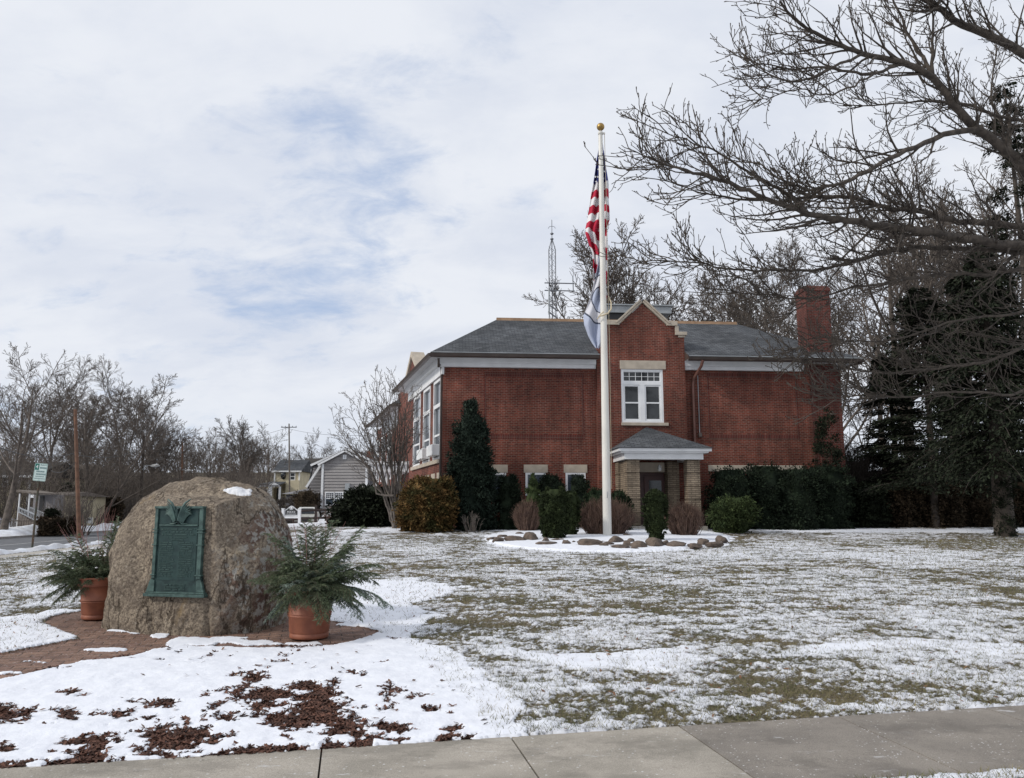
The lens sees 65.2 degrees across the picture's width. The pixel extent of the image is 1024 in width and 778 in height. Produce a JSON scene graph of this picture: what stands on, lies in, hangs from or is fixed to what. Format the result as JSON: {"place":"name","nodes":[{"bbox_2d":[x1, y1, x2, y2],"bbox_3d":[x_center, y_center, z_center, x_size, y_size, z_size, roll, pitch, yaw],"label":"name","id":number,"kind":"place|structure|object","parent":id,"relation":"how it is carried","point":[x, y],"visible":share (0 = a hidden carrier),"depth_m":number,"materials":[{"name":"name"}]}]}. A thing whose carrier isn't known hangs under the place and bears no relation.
{"place":"outdoors","nodes":[
{"label":"outdoors","id":0,"kind":"place"},
{"bbox_2d":[0,544,106,557],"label":"pavement","id":1,"kind":"structure","parent":0,"point":[17,554],"depth_m":27.90,"materials":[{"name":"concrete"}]},
{"bbox_2d":[0,532,115,549],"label":"road","id":2,"kind":"structure","parent":0,"point":[17,542],"depth_m":42.37,"materials":[{"name":"asphalt"}]},
{"bbox_2d":[40,487,94,526],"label":"bare shrub","id":3,"kind":"object","parent":2,"relation":"on","point":[56,503],"visible":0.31,"depth_m":51.36,"materials":[{"name":"brown plant"}]},
{"bbox_2d":[73,409,81,537],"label":"utility pole","id":4,"kind":"object","parent":2,"relation":"on","point":[78,506],"visible":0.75,"depth_m":46.18,"materials":[{"name":"brown wood"}]},
{"bbox_2d":[55,493,105,535],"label":"bare shrub","id":5,"kind":"object","parent":2,"relation":"on","point":[69,513],"visible":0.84,"depth_m":49.40,"materials":[{"name":"brown plant"}]},
{"bbox_2d":[0,472,326,526],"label":"ground","id":6,"kind":"structure","parent":0,"point":[317,524],"depth_m":60.91,"materials":[{"name":"brown plant"}]},
{"bbox_2d":[0,387,61,450],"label":"bare tree","id":7,"kind":"object","parent":6,"relation":"on","point":[1,420],"visible":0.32,"depth_m":93.80,"materials":[{"name":"brown plant"}]},
{"bbox_2d":[16,490,63,526],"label":"front porch","id":8,"kind":"object","parent":6,"relation":"on","point":[46,499],"visible":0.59,"depth_m":54.50,"materials":[{"name":"white wood"}]},
{"bbox_2d":[0,463,84,517],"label":"cream house","id":9,"kind":"structure","parent":6,"relation":"on","point":[50,467],"depth_m":67.74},
{"bbox_2d":[0,341,87,529],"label":"bare tree","id":10,"kind":"object","parent":6,"relation":"on","point":[17,470],"visible":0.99,"depth_m":49.34,"materials":[{"name":"grey plant"}]},
{"bbox_2d":[0,540,109,554],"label":"snow bank","id":11,"kind":"structure","parent":6,"relation":"on","point":[43,547],"depth_m":30.89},
{"bbox_2d":[36,515,81,535],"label":"hedge shrub","id":12,"kind":"object","parent":6,"relation":"on","point":[48,526],"visible":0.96,"depth_m":48.56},
{"bbox_2d":[0,522,120,536],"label":"snow bank","id":13,"kind":"structure","parent":6,"relation":"on","point":[20,530],"depth_m":48.52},
{"bbox_2d":[0,354,132,462],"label":"bare tree","id":14,"kind":"object","parent":6,"relation":"on","point":[59,386],"visible":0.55,"depth_m":78.78,"materials":[{"name":"brown plant"}]},
{"bbox_2d":[30,492,108,525],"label":"cream bungalow","id":15,"kind":"object","parent":6,"relation":"on","point":[100,499],"visible":0.04,"depth_m":62.21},
{"bbox_2d":[37,392,138,464],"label":"bare tree","id":16,"kind":"object","parent":6,"relation":"on","point":[61,440],"visible":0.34,"depth_m":95.53,"materials":[{"name":"brown plant"}]},
{"bbox_2d":[3,373,188,524],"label":"bare tree","id":17,"kind":"object","parent":6,"relation":"on","point":[106,451],"visible":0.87,"depth_m":63.48,"materials":[{"name":"grey plant"}]},
{"bbox_2d":[49,353,178,519],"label":"bare tree","id":18,"kind":"object","parent":6,"relation":"on","point":[114,408],"visible":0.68,"depth_m":73.13,"materials":[{"name":"grey plant"}]},
{"bbox_2d":[104,494,125,522],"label":"hedge shrub","id":19,"kind":"object","parent":6,"relation":"on","point":[117,509],"visible":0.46,"depth_m":64.75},
{"bbox_2d":[0,416,295,526],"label":"undergrowth","id":20,"kind":"object","parent":6,"relation":"on","point":[131,486],"visible":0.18,"depth_m":65.59,"materials":[{"name":"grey plant"}]},
{"bbox_2d":[139,437,159,499],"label":"street light","id":21,"kind":"object","parent":6,"relation":"on","point":[142,470],"visible":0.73,"depth_m":73.52,"materials":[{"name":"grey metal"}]},
{"bbox_2d":[112,388,202,488],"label":"bare tree","id":22,"kind":"object","parent":6,"relation":"on","point":[149,405],"visible":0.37,"depth_m":83.38,"materials":[{"name":"grey plant"}]},
{"bbox_2d":[153,422,198,480],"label":"bare tree","id":23,"kind":"object","parent":6,"relation":"on","point":[173,472],"visible":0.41,"depth_m":101.05,"materials":[{"name":"grey plant"}]},
{"bbox_2d":[178,427,244,477],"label":"bare tree","id":24,"kind":"object","parent":6,"relation":"on","point":[213,452],"visible":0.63,"depth_m":111.23,"materials":[{"name":"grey plant"}]},
{"bbox_2d":[213,415,268,481],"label":"bare tree","id":25,"kind":"object","parent":6,"relation":"on","point":[242,440],"visible":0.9,"depth_m":96.27,"materials":[{"name":"grey plant"}]},
{"bbox_2d":[249,420,301,482],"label":"bare tree","id":26,"kind":"object","parent":6,"relation":"on","point":[269,460],"visible":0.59,"depth_m":120.55,"materials":[{"name":"grey plant"}]},
{"bbox_2d":[259,460,311,506],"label":"yellow house","id":27,"kind":"structure","parent":6,"relation":"on","point":[300,473],"depth_m":117.33,"materials":[{"name":"beige"}]},
{"bbox_2d":[276,496,294,523],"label":"hedge shrub","id":28,"kind":"object","parent":6,"relation":"on","point":[282,502],"visible":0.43,"depth_m":78.74,"materials":[{"name":"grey plant"}]},
{"bbox_2d":[281,506,301,522],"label":"police sign","id":29,"kind":"object","parent":6,"relation":"on","point":[291,512],"visible":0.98,"depth_m":48.40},
{"bbox_2d":[281,505,329,521],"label":"rail fence","id":30,"kind":"object","parent":6,"relation":"on","point":[308,518],"visible":0.18,"depth_m":51.26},
{"bbox_2d":[288,488,323,523],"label":"hedge shrub","id":31,"kind":"object","parent":6,"relation":"on","point":[308,498],"visible":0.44,"depth_m":84.39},
{"bbox_2d":[294,507,319,522],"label":"fence","id":32,"kind":"object","parent":6,"relation":"on","point":[307,514],"visible":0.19,"depth_m":72.01,"materials":[{"name":"paint"}]},
{"bbox_2d":[290,428,333,459],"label":"bare tree","id":33,"kind":"object","parent":6,"relation":"on","point":[308,449],"visible":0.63,"depth_m":148.72,"materials":[{"name":"grey plant"}]},
{"bbox_2d":[283,448,372,523],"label":"grey house","id":34,"kind":"structure","parent":6,"relation":"on","point":[332,475],"depth_m":89.55,"materials":[{"name":"wood"}]},
{"bbox_2d":[324,482,398,526],"bbox_3d":[-6.530,5.236,35.584,3.715,2.239,3.716,0,-9,0],"label":"juniper bush","id":35,"kind":"object","parent":6,"relation":"on","point":[364,506],"visible":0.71,"depth_m":34.45,"materials":[{"name":"green plant"}]},
{"bbox_2d":[327,366,433,527],"bbox_3d":[-5.372,2.301,32.636,4.767,6.778,3.576,0,-9,0],"label":"ornamental tree","id":36,"kind":"object","parent":6,"relation":"on","point":[393,490],"visible":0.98,"depth_m":32.11,"materials":[{"name":"brown plant"}]},
{"bbox_2d":[443,397,502,530],"bbox_3d":[-1.454,2.977,31.512,2.483,5.480,2.346,0,-9,0],"label":"conifer tree","id":37,"kind":"object","parent":6,"relation":"on","point":[471,471],"visible":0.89,"depth_m":30.93,"materials":[{"name":"green plant"}]},
{"bbox_2d":[0,433,1021,487],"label":"distant wood","id":38,"kind":"object","parent":6,"relation":"on","point":[201,451],"visible":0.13,"depth_m":173.49,"materials":[{"name":"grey plant"}]},
{"bbox_2d":[545,220,574,318],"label":"radio mast","id":39,"kind":"object","parent":6,"relation":"on","point":[552,290],"visible":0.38,"depth_m":47.35,"materials":[{"name":"metal"}]},
{"bbox_2d":[556,266,669,318],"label":"bare tree","id":40,"kind":"object","parent":6,"relation":"on","point":[615,292],"visible":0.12,"depth_m":66.53,"materials":[{"name":"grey plant"}]},
{"bbox_2d":[367,286,864,530],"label":"brick building","id":41,"kind":"structure","parent":6,"relation":"on","point":[693,403],"depth_m":33.84,"materials":[{"name":"brick"}]},
{"bbox_2d":[413,393,420,466],"bbox_3d":[-4.620,2.069,39.410,0.170,3.460,2.003,2,-9,-16],"label":"window","id":42,"kind":"structure","parent":41,"relation":"in","point":[416,446],"depth_m":39.81,"materials":[{"name":"grey glass"}]},
{"bbox_2d":[422,385,430,463],"bbox_3d":[-3.859,1.680,36.816,0.170,3.460,1.815,2,-9,-16],"label":"window","id":43,"kind":"structure","parent":41,"relation":"in","point":[427,392],"depth_m":37.16,"materials":[{"name":"grey glass"}]},
{"bbox_2d":[433,378,439,459],"bbox_3d":[-3.159,1.322,34.431,0.170,3.460,1.645,2,-9,-16],"label":"window","id":44,"kind":"structure","parent":41,"relation":"in","point":[436,397],"depth_m":34.91,"materials":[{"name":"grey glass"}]},
{"bbox_2d":[621,369,663,422],"bbox_3d":[5.481,0.298,33.734,1.800,2.266,0.120,1,-9,-4],"label":"window","id":45,"kind":"structure","parent":41,"relation":"in","point":[641,389],"depth_m":33.72,"materials":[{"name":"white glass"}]},
{"bbox_2d":[808,407,852,520],"bbox_3d":[12.998,3.239,33.088,1.856,5.099,2.008,0,-9,0],"label":"vine growth","id":46,"kind":"object","parent":41,"relation":"attached to","point":[820,435],"visible":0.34,"depth_m":33.26,"materials":[{"name":"green plant"}]},
{"bbox_2d":[523,213,720,320],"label":"bare tree","id":47,"kind":"object","parent":6,"relation":"on","point":[614,264],"visible":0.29,"depth_m":61.41,"materials":[{"name":"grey plant"}]},
{"bbox_2d":[665,259,762,327],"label":"bare tree","id":48,"kind":"object","parent":6,"relation":"on","point":[704,296],"visible":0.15,"depth_m":69.30,"materials":[{"name":"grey plant"}]},
{"bbox_2d":[638,265,792,330],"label":"bare tree","id":49,"kind":"object","parent":6,"relation":"on","point":[666,297],"visible":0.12,"depth_m":61.47,"materials":[{"name":"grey plant"}]},
{"bbox_2d":[701,464,764,528],"bbox_3d":[8.795,4.316,31.934,2.493,2.679,2.706,0,-9,0],"label":"hedge shrub","id":50,"kind":"object","parent":6,"relation":"on","point":[735,483],"visible":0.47,"depth_m":31.45,"materials":[{"name":"green plant"}]},
{"bbox_2d":[677,273,853,385],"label":"bare tree","id":51,"kind":"object","parent":6,"relation":"on","point":[730,302],"visible":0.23,"depth_m":56.83,"materials":[{"name":"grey plant"}]},
{"bbox_2d":[743,459,794,529],"bbox_3d":[10.138,4.276,32.183,2.636,2.836,2.636,-8,-12,44],"label":"hedge shrub","id":52,"kind":"object","parent":6,"relation":"on","point":[767,477],"visible":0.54,"depth_m":31.41,"materials":[{"name":"green plant"}]},
{"bbox_2d":[689,234,866,344],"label":"bare tree","id":53,"kind":"object","parent":6,"relation":"on","point":[782,292],"visible":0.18,"depth_m":68.61,"materials":[{"name":"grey plant"}]},
{"bbox_2d":[774,463,832,529],"bbox_3d":[11.325,4.264,31.871,2.681,2.758,2.804,0,-9,0],"label":"hedge shrub","id":54,"kind":"object","parent":6,"relation":"on","point":[802,488],"visible":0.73,"depth_m":31.23,"materials":[{"name":"green plant"}]},
{"bbox_2d":[583,0,1023,424],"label":"bare tree","id":55,"kind":"object","parent":6,"relation":"on","point":[1014,248],"visible":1,"depth_m":13.43,"materials":[{"name":"brown plant"}]},
{"bbox_2d":[706,225,917,455],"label":"bare tree","id":56,"kind":"object","parent":6,"relation":"on","point":[843,306],"visible":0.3,"depth_m":49.58,"materials":[{"name":"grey plant"}]},
{"bbox_2d":[811,460,857,528],"bbox_3d":[12.761,4.297,32.330,2.267,2.844,2.336,-4,-9,25],"label":"hedge shrub","id":57,"kind":"object","parent":6,"relation":"on","point":[838,483],"visible":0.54,"depth_m":31.72,"materials":[{"name":"green plant"}]},
{"bbox_2d":[775,310,939,466],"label":"bare tree","id":58,"kind":"object","parent":6,"relation":"on","point":[858,419],"visible":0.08,"depth_m":58.25,"materials":[{"name":"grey plant"}]},
{"bbox_2d":[844,435,889,484],"bbox_3d":[15.122,4.046,35.657,3.373,4.236,2.804,0,-9,0],"label":"tangled brush","id":59,"kind":"object","parent":6,"relation":"on","point":[859,471],"visible":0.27,"depth_m":35.24,"materials":[{"name":"brown plant"}]},
{"bbox_2d":[787,239,962,470],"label":"bare tree","id":60,"kind":"object","parent":6,"relation":"on","point":[853,298],"visible":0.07,"depth_m":56.81,"materials":[{"name":"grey plant"}]},
{"bbox_2d":[868,457,924,486],"bbox_3d":[17.284,4.376,35.555,3.699,3.557,2.672,0,-9,0],"label":"tangled brush","id":61,"kind":"object","parent":6,"relation":"on","point":[888,469],"visible":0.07,"depth_m":35.39,"materials":[{"name":"brown plant"}]},
{"bbox_2d":[852,353,941,478],"bbox_3d":[17.382,2.323,36.611,4.806,8.215,5.062,0,-9,0],"label":"evergreen tree","id":62,"kind":"object","parent":6,"relation":"on","point":[878,457],"visible":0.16,"depth_m":36.47,"materials":[{"name":"green plant"}]},
{"bbox_2d":[880,480,932,527],"bbox_3d":[16.494,5.027,34.117,2.822,2.222,2.955,0,-9,0],"label":"thicket shrub","id":63,"kind":"object","parent":6,"relation":"on","point":[905,503],"visible":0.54,"depth_m":33.24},
{"bbox_2d":[806,127,1023,463],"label":"bare tree","id":64,"kind":"object","parent":6,"relation":"on","point":[890,299],"visible":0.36,"depth_m":42.70,"materials":[{"name":"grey plant"}]},
{"bbox_2d":[837,175,1021,437],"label":"bare tree","id":65,"kind":"object","parent":6,"relation":"on","point":[925,282],"visible":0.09,"depth_m":53.58,"materials":[{"name":"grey plant"}]},
{"bbox_2d":[847,286,1013,527],"bbox_3d":[17.115,0.750,33.687,6.397,10.457,6.824,0,-9,0],"label":"evergreen tree","id":66,"kind":"object","parent":6,"relation":"on","point":[929,432],"visible":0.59,"depth_m":33.75,"materials":[{"name":"green plant"}]},
{"bbox_2d":[917,481,968,527],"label":"thicket shrub","id":67,"kind":"object","parent":6,"relation":"on","point":[951,513],"visible":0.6,"depth_m":33.07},
{"bbox_2d":[903,252,1023,536],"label":"evergreen tree","id":68,"kind":"object","parent":6,"relation":"on","point":[999,431],"visible":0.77,"depth_m":27.41,"materials":[{"name":"green plant"}]},
{"bbox_2d":[989,462,1019,536],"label":"ivy","id":69,"kind":"object","parent":68,"relation":"attached to","point":[1009,521],"visible":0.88,"depth_m":26.97,"materials":[{"name":"green plant"}]},
{"bbox_2d":[904,103,1023,450],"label":"bare tree","id":70,"kind":"object","parent":6,"relation":"on","point":[992,189],"visible":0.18,"depth_m":46.13,"materials":[{"name":"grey plant"}]},
{"bbox_2d":[916,276,1023,491],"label":"evergreen tree","id":71,"kind":"object","parent":6,"relation":"on","point":[950,282],"visible":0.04,"depth_m":37.46,"materials":[{"name":"green plant"}]},
{"bbox_2d":[959,484,992,527],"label":"thicket shrub","id":72,"kind":"object","parent":6,"relation":"on","point":[979,513],"visible":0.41,"depth_m":33.92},
{"bbox_2d":[973,80,1023,450],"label":"evergreen tree","id":73,"kind":"object","parent":6,"relation":"on","point":[1016,192],"visible":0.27,"depth_m":36.93,"materials":[{"name":"green plant"}]},
{"bbox_2d":[1012,481,1023,526],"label":"thicket shrub","id":74,"kind":"object","parent":6,"relation":"on","point":[1018,500],"visible":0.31,"depth_m":34.05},
{"bbox_2d":[0,611,380,678],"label":"brick path","id":75,"kind":"structure","parent":0,"point":[96,641],"depth_m":8.83,"materials":[{"name":"brick"}]},
{"bbox_2d":[77,578,107,619],"bbox_3d":[-5.378,2.712,10.412,0.548,0.530,0.548,0,-9,0],"label":"flower pot","id":76,"kind":"object","parent":75,"relation":"on","point":[92,602],"visible":0.51,"depth_m":10.21,"materials":[{"name":"ceramic"}]},
{"bbox_2d":[37,502,121,609],"bbox_3d":[-5.399,2.167,10.551,1.387,1.398,1.078,0,-9,0],"label":"evergreen arrangement","id":77,"kind":"object","parent":76,"relation":"in","point":[94,564],"visible":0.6,"depth_m":10.31,"materials":[{"name":"plant"}]},
{"bbox_2d":[101,476,292,635],"bbox_3d":[-3.921,2.100,10.188,2.257,1.968,1.670,-2,-9,13],"label":"memorial boulder","id":78,"kind":"object","parent":75,"relation":"on","point":[187,557],"visible":0.95,"depth_m":9.47,"materials":[{"name":"brown stone"}]},
{"bbox_2d":[223,487,251,495],"bbox_3d":[-3.417,1.282,9.968,0.365,0.136,0.253,3,-9,-17],"label":"snow patch","id":79,"kind":"object","parent":78,"relation":"on","point":[239,491],"visible":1,"depth_m":9.96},
{"bbox_2d":[284,583,331,639],"bbox_3d":[-2.304,2.520,9.120,0.628,0.600,0.628,0,-9,0],"label":"flower pot","id":80,"kind":"object","parent":75,"relation":"on","point":[302,625],"visible":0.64,"depth_m":8.90,"materials":[{"name":"ceramic"}]},
{"bbox_2d":[246,516,393,625],"bbox_3d":[-2.259,2.041,9.173,1.387,1.262,1.372,7,-11,-40],"label":"evergreen arrangement","id":81,"kind":"object","parent":80,"relation":"in","point":[328,580],"visible":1,"depth_m":9.02,"materials":[{"name":"plant"}]},
{"bbox_2d":[0,528,1022,752],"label":"fallen leaves","id":82,"kind":"object","parent":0,"point":[614,693],"visible":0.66,"depth_m":8.46,"materials":[{"name":"brown plant"}]},
{"bbox_2d":[0,526,1023,777],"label":"lawn","id":83,"kind":"structure","parent":0,"point":[436,652],"depth_m":10.12,"materials":[{"name":"green plant"}]},
{"bbox_2d":[0,633,499,767],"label":"snow patch","id":84,"kind":"object","parent":83,"relation":"on","point":[108,684],"visible":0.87,"depth_m":6.46,"materials":[{"name":"snow"}]},
{"bbox_2d":[0,632,487,767],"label":"mulch chips","id":85,"kind":"object","parent":84,"relation":"on","point":[185,737],"visible":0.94,"depth_m":5.77,"materials":[{"name":"wood"}]},
{"bbox_2d":[391,474,460,532],"bbox_3d":[-3.244,4.321,30.319,2.743,2.211,2.737,0,-9,0],"label":"rhododendron bush","id":86,"kind":"object","parent":83,"relation":"on","point":[423,503],"visible":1,"depth_m":29.57,"materials":[{"name":"plant"}]},
{"bbox_2d":[461,511,484,531],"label":"bare shrub","id":87,"kind":"object","parent":83,"relation":"on","point":[473,528],"visible":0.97,"depth_m":29.59,"materials":[{"name":"brown plant"}]},
{"bbox_2d":[491,473,523,529],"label":"yew shrub","id":88,"kind":"object","parent":83,"relation":"on","point":[509,496],"visible":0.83,"depth_m":31.16,"materials":[{"name":"green plant"}]},
{"bbox_2d":[490,528,729,551],"bbox_3d":[3.315,5.026,27.471,8.077,0.409,13.878,0,-9,0],"label":"garden bed","id":89,"kind":"object","parent":83,"relation":"on","point":[643,535],"visible":0.45,"depth_m":24.15,"materials":[{"name":"snow"}]},
{"bbox_2d":[511,496,541,530],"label":"twiggy bush","id":90,"kind":"object","parent":89,"relation":"on","point":[527,515],"visible":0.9,"depth_m":29.43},
{"bbox_2d":[522,473,541,529],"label":"green shrub","id":91,"kind":"object","parent":89,"relation":"on","point":[532,490],"visible":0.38,"depth_m":30.21,"materials":[{"name":"green plant"}]},
{"bbox_2d":[537,472,568,497],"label":"yew shrub","id":92,"kind":"object","parent":89,"relation":"on","point":[551,481],"visible":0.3,"depth_m":31.89,"materials":[{"name":"green plant"}]},
{"bbox_2d":[537,485,573,537],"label":"clipped shrub","id":93,"kind":"object","parent":89,"relation":"on","point":[554,508],"visible":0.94,"depth_m":24.65,"materials":[{"name":"green plant"}]},
{"bbox_2d":[565,490,581,534],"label":"clipped shrub","id":94,"kind":"object","parent":89,"relation":"on","point":[575,502],"visible":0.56,"depth_m":26.14,"materials":[{"name":"green plant"}]},
{"bbox_2d":[569,473,590,527],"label":"yew shrub","id":95,"kind":"object","parent":89,"relation":"on","point":[580,485],"visible":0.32,"depth_m":31.72,"materials":[{"name":"green plant"}]},
{"bbox_2d":[581,487,601,509],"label":"green shrub","id":96,"kind":"object","parent":89,"relation":"on","point":[596,493],"visible":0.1,"depth_m":29.90,"materials":[{"name":"green plant"}]},
{"bbox_2d":[597,123,611,534],"bbox_3d":[3.071,-2.197,26.571,0.515,14.166,0.378,0,-9,0],"label":"flagpole","id":97,"kind":"object","parent":89,"relation":"on","point":[606,494],"visible":0.95,"depth_m":26.34,"materials":[{"name":"white metal"}]},
{"bbox_2d":[583,254,600,348],"bbox_3d":[2.729,-2.954,26.890,0.661,3.255,0.272,0,-9,0],"label":"pale blue flag","id":98,"kind":"object","parent":97,"relation":"hanging from","point":[591,320],"visible":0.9,"depth_m":26.83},
{"bbox_2d":[585,150,609,299],"bbox_3d":[2.934,-5.871,27.445,0.851,5.744,0.340,0,-9,0],"label":"american flag","id":99,"kind":"object","parent":97,"relation":"hanging from","point":[592,230],"visible":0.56,"depth_m":27.45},
{"bbox_2d":[576,495,640,533],"bbox_3d":[3.182,4.224,26.719,2.306,1.566,2.042,0,-9,0],"label":"twiggy bush","id":100,"kind":"object","parent":89,"relation":"on","point":[622,519],"visible":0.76,"depth_m":26.32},
{"bbox_2d":[611,489,633,529],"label":"green shrub","id":101,"kind":"object","parent":89,"relation":"on","point":[620,495],"visible":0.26,"depth_m":29.44,"materials":[{"name":"green plant"}]},
{"bbox_2d":[640,488,668,539],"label":"clipped shrub","id":102,"kind":"object","parent":89,"relation":"on","point":[655,506],"visible":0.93,"depth_m":23.93,"materials":[{"name":"green plant"}]},
{"bbox_2d":[664,497,707,534],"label":"twiggy bush","id":103,"kind":"object","parent":89,"relation":"on","point":[685,518],"visible":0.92,"depth_m":26.47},
{"bbox_2d":[704,493,763,533],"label":"green shrub","id":104,"kind":"object","parent":83,"relation":"on","point":[730,514],"visible":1,"depth_m":28.78,"materials":[{"name":"green plant"}]},
{"bbox_2d":[0,705,1023,777],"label":"sidewalk","id":105,"kind":"structure","parent":0,"point":[921,742],"depth_m":5.05,"materials":[{"name":"concrete"}]},
{"bbox_2d":[0,0,1023,472],"label":"sky","id":106,"kind":"structure","parent":0,"point":[267,206],"materials":[{"name":"white"}]},
{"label":"kerb","id":107,"kind":"structure","parent":0,"visible":0},
{"bbox_2d":[31,463,47,547],"bbox_3d":[-18.460,4.555,31.157,0.549,3.336,0.129,0,-9,0],"label":"parking sign","id":108,"kind":"object","parent":107,"relation":"on","point":[40,472],"visible":0.98,"depth_m":31.28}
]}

